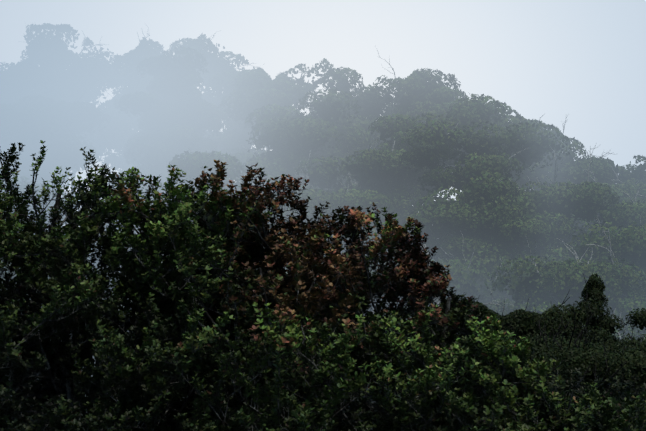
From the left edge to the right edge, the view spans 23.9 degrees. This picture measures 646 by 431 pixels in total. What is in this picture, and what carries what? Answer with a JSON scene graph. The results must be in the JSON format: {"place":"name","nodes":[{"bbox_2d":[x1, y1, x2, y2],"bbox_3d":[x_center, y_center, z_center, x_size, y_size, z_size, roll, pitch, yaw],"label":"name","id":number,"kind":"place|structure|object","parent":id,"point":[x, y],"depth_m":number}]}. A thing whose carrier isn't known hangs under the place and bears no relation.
{"place":"outdoors","nodes":[
{"label":"outdoors","id":0,"kind":"place"},
{"bbox_2d":[0,140,645,430],"bbox_3d":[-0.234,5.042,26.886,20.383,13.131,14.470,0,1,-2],"label":"bushes","id":1,"kind":"object","parent":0,"point":[315,328],"depth_m":26.86},
{"bbox_2d":[0,23,645,428],"bbox_3d":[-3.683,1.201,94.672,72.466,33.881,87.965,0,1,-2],"label":"hill forest","id":2,"kind":"object","parent":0,"point":[168,109],"depth_m":100.18},
{"bbox_2d":[0,0,645,226],"label":"sky","id":3,"kind":"structure","parent":0,"point":[583,62]},
{"bbox_2d":[391,272,645,397],"bbox_3d":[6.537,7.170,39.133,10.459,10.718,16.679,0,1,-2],"label":"bushes","id":4,"kind":"object","parent":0,"point":[522,322],"depth_m":39.00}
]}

